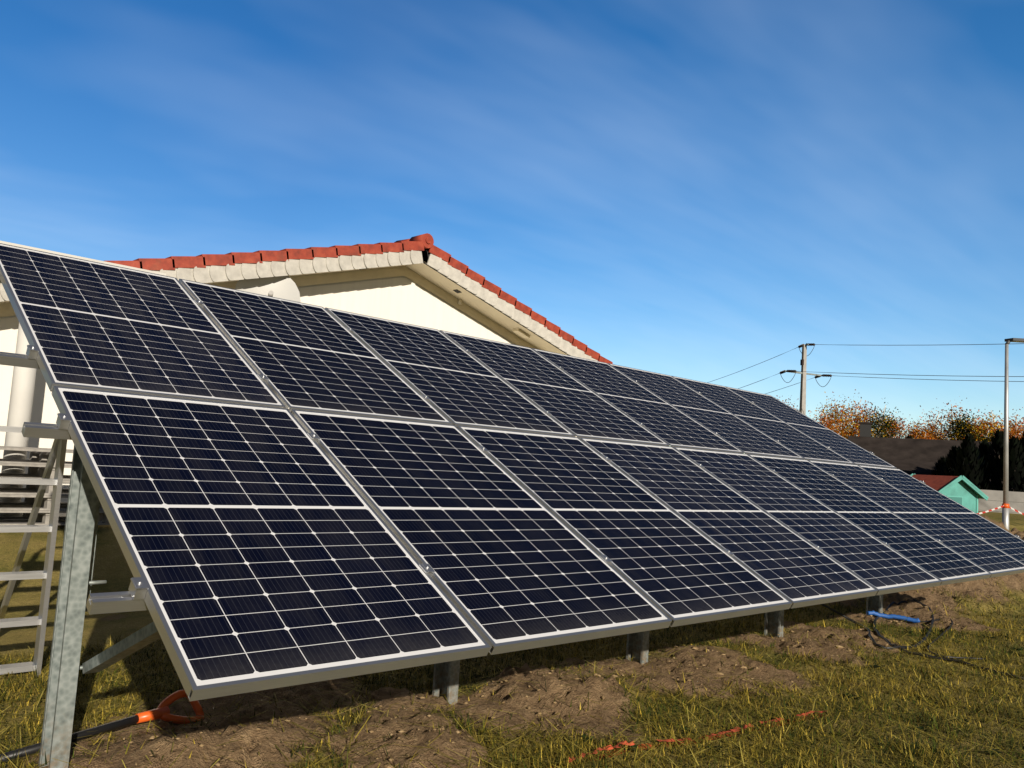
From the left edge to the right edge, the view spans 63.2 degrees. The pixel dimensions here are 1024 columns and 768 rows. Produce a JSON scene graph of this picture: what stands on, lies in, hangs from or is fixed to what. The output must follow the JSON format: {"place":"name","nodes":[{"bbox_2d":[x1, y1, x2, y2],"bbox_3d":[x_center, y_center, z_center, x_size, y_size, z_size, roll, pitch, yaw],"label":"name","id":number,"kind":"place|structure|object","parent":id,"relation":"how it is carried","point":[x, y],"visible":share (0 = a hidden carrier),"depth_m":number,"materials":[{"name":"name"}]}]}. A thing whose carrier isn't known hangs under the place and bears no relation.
{"place":"outdoors","nodes":[
{"label":"outdoors","id":0,"kind":"place"},
{"bbox_2d":[0,510,1023,767],"bbox_3d":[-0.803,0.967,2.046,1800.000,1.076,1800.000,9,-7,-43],"label":"ground","id":1,"kind":"structure","parent":0,"point":[112,566],"depth_m":4.66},
{"bbox_2d":[0,426,66,676],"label":"platform ladder","id":2,"kind":"object","parent":1,"relation":"on","point":[58,451],"visible":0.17,"depth_m":4.52,"materials":[{"name":"metal"}]},
{"bbox_2d":[0,241,165,524],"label":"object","id":3,"kind":"object","parent":1,"relation":"on","point":[14,509],"visible":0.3,"depth_m":8.56,"materials":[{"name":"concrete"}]},
{"bbox_2d":[0,689,203,763],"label":"shovel","id":4,"kind":"object","parent":1,"relation":"on","point":[161,711],"visible":0.81,"depth_m":3.76,"materials":[{"name":"orange plastic"}]},
{"bbox_2d":[0,262,576,502],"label":"house wall","id":5,"kind":"structure","parent":1,"relation":"on","point":[422,294],"depth_m":12.84,"materials":[{"name":"white paint"}]},
{"bbox_2d":[0,233,612,363],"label":"roof","id":6,"kind":"structure","parent":5,"relation":"attached to","point":[211,268],"depth_m":11.89,"materials":[{"name":"red tile"}]},
{"bbox_2d":[235,276,529,337],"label":"gable fittings","id":7,"kind":"object","parent":5,"relation":"attached to","point":[283,287],"visible":0.35,"depth_m":11.10,"materials":[{"name":"grey plastic"}]},
{"bbox_2d":[0,281,1020,767],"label":"solar panel mounting frame","id":8,"kind":"object","parent":1,"relation":"on","point":[78,599],"visible":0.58,"depth_m":3.24,"materials":[{"name":"metal"}]},
{"bbox_2d":[0,243,285,407],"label":"panel","id":9,"kind":"object","parent":8,"relation":"attached to","point":[87,324],"visible":0.83,"depth_m":4.00,"materials":[{"name":"glass"}]},
{"bbox_2d":[51,386,490,700],"bbox_3d":[-0.928,0.454,2.988,1.000,0.035,1.690,9,21,-43],"label":"panel","id":10,"kind":"object","parent":8,"relation":"attached to","point":[263,548],"visible":1,"depth_m":2.77,"materials":[{"name":"glass"}]},
{"bbox_2d":[179,279,452,424],"bbox_3d":[-1.187,-0.197,4.852,1.000,0.035,1.690,9,21,-43],"label":"panel","id":11,"kind":"object","parent":8,"relation":"attached to","point":[305,356],"visible":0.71,"depth_m":4.72,"materials":[{"name":"glass"}]},
{"bbox_2d":[325,307,574,436],"bbox_3d":[-0.453,-0.086,5.551,1.000,0.035,1.690,9,21,-43],"label":"panel","id":12,"kind":"object","parent":8,"relation":"attached to","point":[455,383],"visible":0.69,"depth_m":5.44,"materials":[{"name":"glass"}]},
{"bbox_2d":[291,409,671,654],"bbox_3d":[-0.194,0.565,3.687,1.000,0.035,1.690,9,21,-43],"label":"panel","id":13,"kind":"object","parent":8,"relation":"attached to","point":[513,563],"visible":0.9,"depth_m":3.51,"materials":[{"name":"glass"}]},
{"bbox_2d":[439,330,668,445],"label":"panel","id":14,"kind":"object","parent":8,"relation":"attached to","point":[572,405],"visible":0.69,"depth_m":6.15,"materials":[{"name":"glass"}]},
{"bbox_2d":[457,425,791,626],"bbox_3d":[0.540,0.677,4.387,1.000,0.035,1.690,9,21,-43],"label":"panel","id":15,"kind":"object","parent":8,"relation":"attached to","point":[678,570],"visible":0.87,"depth_m":4.24,"materials":[{"name":"glass"}]},
{"bbox_2d":[532,348,743,453],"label":"panel","id":16,"kind":"object","parent":8,"relation":"attached to","point":[664,421],"visible":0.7,"depth_m":6.86,"materials":[{"name":"glass"}]},
{"bbox_2d":[607,363,803,459],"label":"panel","id":17,"kind":"object","parent":8,"relation":"attached to","point":[736,432],"visible":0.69,"depth_m":7.57,"materials":[{"name":"glass"}]},
{"bbox_2d":[579,437,877,608],"bbox_3d":[1.275,0.788,5.086,1.000,0.035,1.690,9,21,-43],"label":"panel","id":18,"kind":"object","parent":8,"relation":"attached to","point":[795,569],"visible":0.88,"depth_m":4.96,"materials":[{"name":"glass"}]},
{"bbox_2d":[672,376,854,463],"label":"panel","id":19,"kind":"object","parent":8,"relation":"attached to","point":[800,443],"visible":0.73,"depth_m":8.28,"materials":[{"name":"glass"}]},
{"bbox_2d":[673,447,941,594],"bbox_3d":[2.009,0.900,5.785,1.000,0.035,1.690,9,21,-43],"label":"panel","id":20,"kind":"object","parent":8,"relation":"attached to","point":[875,563],"visible":0.88,"depth_m":5.67,"materials":[{"name":"glass"}]},
{"bbox_2d":[725,386,896,468],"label":"panel","id":21,"kind":"object","parent":8,"relation":"attached to","point":[823,435],"visible":0.71,"depth_m":8.98,"materials":[{"name":"glass"}]},
{"bbox_2d":[747,454,990,585],"bbox_3d":[2.743,1.012,6.484,1.000,0.035,1.690,9,21,-43],"label":"panel","id":22,"kind":"object","parent":8,"relation":"attached to","point":[944,564],"visible":0.89,"depth_m":6.38,"materials":[{"name":"glass"}]},
{"bbox_2d":[808,460,1023,577],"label":"panel","id":23,"kind":"object","parent":8,"relation":"attached to","point":[978,551],"visible":0.84,"depth_m":7.09,"materials":[{"name":"glass"}]},
{"bbox_2d":[858,465,1023,563],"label":"panel","id":24,"kind":"object","parent":8,"relation":"attached to","point":[996,536],"visible":0.81,"depth_m":7.90,"materials":[{"name":"glass"}]},
{"bbox_2d":[37,590,1001,767],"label":"soil clods","id":25,"kind":"object","parent":1,"relation":"on","point":[386,765],"visible":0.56,"depth_m":4.39,"materials":[{"name":"brown soil"}]},
{"bbox_2d":[567,599,1023,762],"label":"conduit cables","id":26,"kind":"object","parent":1,"relation":"on","point":[899,617],"visible":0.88,"depth_m":6.69,"materials":[{"name":"orange"}]},
{"bbox_2d":[707,343,1023,459],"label":"power pole and wires","id":27,"kind":"object","parent":1,"relation":"on","point":[803,373],"visible":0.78,"depth_m":43.56,"materials":[{"name":"grey concrete"}]},
{"bbox_2d":[776,389,1023,441],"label":"autumn trees","id":28,"kind":"object","parent":1,"relation":"on","point":[959,429],"visible":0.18,"depth_m":92.03,"materials":[{"name":"orange plant"}]},
{"bbox_2d":[848,422,995,461],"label":"neighbour house","id":29,"kind":"structure","parent":1,"relation":"on","point":[910,449],"depth_m":54.84,"materials":[{"name":"grey"}]},
{"bbox_2d":[910,473,988,512],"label":"garden shed","id":30,"kind":"structure","parent":1,"relation":"on","point":[962,490],"depth_m":29.86,"materials":[{"name":"teal wood"}]},
{"bbox_2d":[884,459,1023,502],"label":"neighbour garage","id":31,"kind":"structure","parent":1,"relation":"on","point":[916,467],"depth_m":45.88,"materials":[{"name":"grey"}]},
{"bbox_2d":[905,429,1023,512],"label":"thuja hedge","id":32,"kind":"object","parent":1,"relation":"on","point":[980,467],"visible":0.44,"depth_m":39.98,"materials":[{"name":"green plant"}]},
{"bbox_2d":[977,505,1023,514],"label":"barrier tape","id":33,"kind":"object","parent":1,"relation":"on","point":[1001,507],"visible":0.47,"depth_m":21.21,"materials":[{"name":"plastic"}]},
{"bbox_2d":[978,490,1023,513],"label":"concrete fence","id":34,"kind":"object","parent":1,"relation":"on","point":[1015,498],"visible":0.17,"depth_m":37.69,"materials":[{"name":"grey concrete"}]},
{"bbox_2d":[1002,338,1023,529],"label":"street lamp","id":35,"kind":"object","parent":1,"relation":"on","point":[1005,514],"visible":0.88,"depth_m":21.46,"materials":[{"name":"grey metal"}]},
{"bbox_2d":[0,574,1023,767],"bbox_3d":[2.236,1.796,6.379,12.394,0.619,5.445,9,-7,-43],"label":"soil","id":36,"kind":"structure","parent":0,"point":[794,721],"depth_m":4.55,"materials":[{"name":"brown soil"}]},
{"bbox_2d":[0,0,1023,453],"label":"sky","id":37,"kind":"structure","parent":0,"point":[706,191],"materials":[{"name":"blue"}]}
]}

